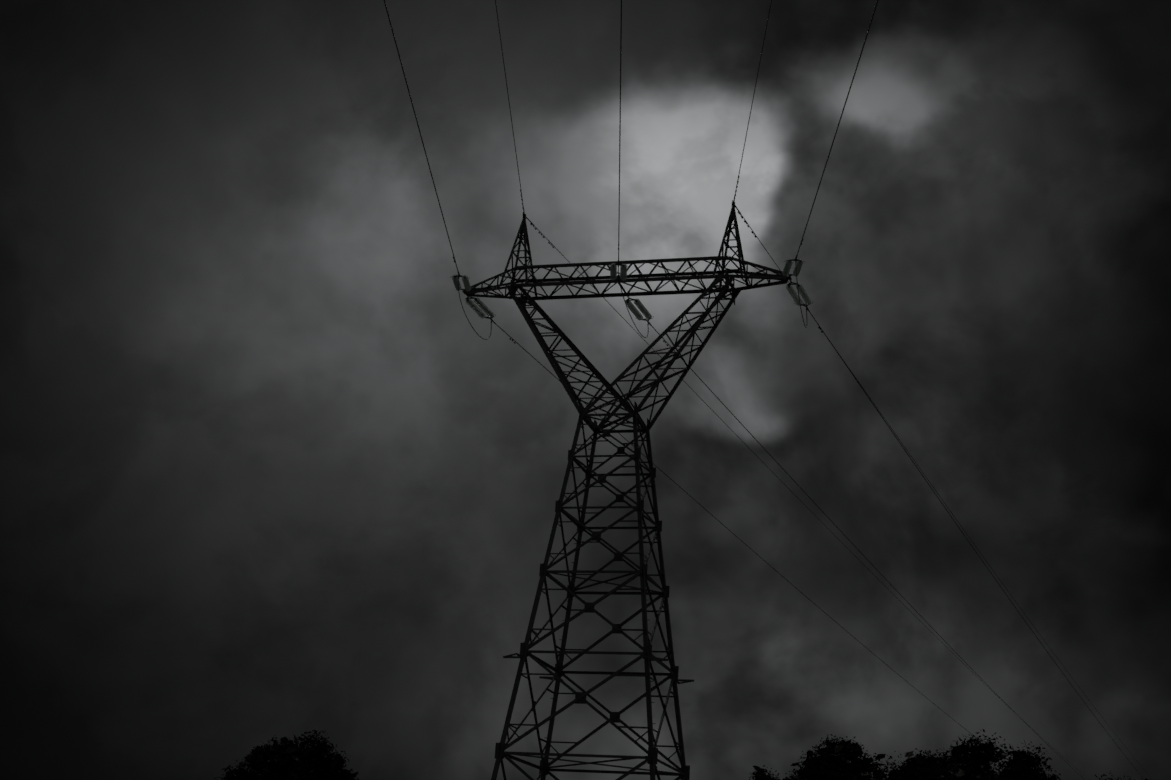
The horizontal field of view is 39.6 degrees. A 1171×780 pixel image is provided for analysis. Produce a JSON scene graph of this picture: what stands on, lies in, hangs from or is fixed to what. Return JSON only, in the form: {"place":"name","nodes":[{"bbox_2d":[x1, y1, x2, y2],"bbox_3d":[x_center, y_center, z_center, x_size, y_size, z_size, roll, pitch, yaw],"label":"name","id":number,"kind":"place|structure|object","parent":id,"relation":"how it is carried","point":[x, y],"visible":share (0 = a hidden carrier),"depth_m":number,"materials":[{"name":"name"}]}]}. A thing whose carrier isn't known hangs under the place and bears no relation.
{"place":"outdoors","nodes":[
{"label":"outdoors","id":0,"kind":"place"},
{"bbox_2d":[0,0,1170,779],"label":"sky","id":1,"kind":"structure","parent":0,"point":[266,472],"materials":[{"name":"grey"}]},
{"bbox_2d":[749,734,890,779],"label":"tree","id":2,"kind":"object","parent":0,"point":[830,761],"visible":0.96,"depth_m":120.15,"materials":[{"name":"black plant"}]},
{"bbox_2d":[873,729,1060,779],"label":"tree","id":3,"kind":"object","parent":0,"point":[969,760],"visible":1,"depth_m":103.35,"materials":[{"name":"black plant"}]},
{"bbox_2d":[1095,771,1150,779],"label":"tree","id":4,"kind":"object","parent":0,"point":[1110,778],"visible":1,"depth_m":132.02,"materials":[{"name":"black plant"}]},
{"bbox_3d":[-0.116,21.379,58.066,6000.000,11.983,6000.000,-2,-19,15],"label":"ground","id":5,"kind":"structure","parent":0,"visible":0},
{"bbox_2d":[214,727,358,779],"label":"tree","id":6,"kind":"object","parent":5,"relation":"on","point":[312,757],"visible":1,"depth_m":111.72,"materials":[{"name":"black plant"}]},
{"bbox_2d":[462,200,791,779],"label":"pylon","id":7,"kind":"object","parent":5,"relation":"on","point":[545,768],"visible":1,"depth_m":64.14,"materials":[{"name":"metal"}]},
{"bbox_2d":[450,176,822,345],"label":"insulator strings","id":8,"kind":"object","parent":7,"relation":"attached to","point":[629,303],"visible":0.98,"depth_m":66.50,"materials":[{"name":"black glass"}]},
{"bbox_2d":[384,0,1152,779],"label":"conductors","id":9,"kind":"object","parent":7,"relation":"attached to","point":[690,368],"visible":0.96,"depth_m":70.38,"materials":[{"name":"grey"}]}
]}

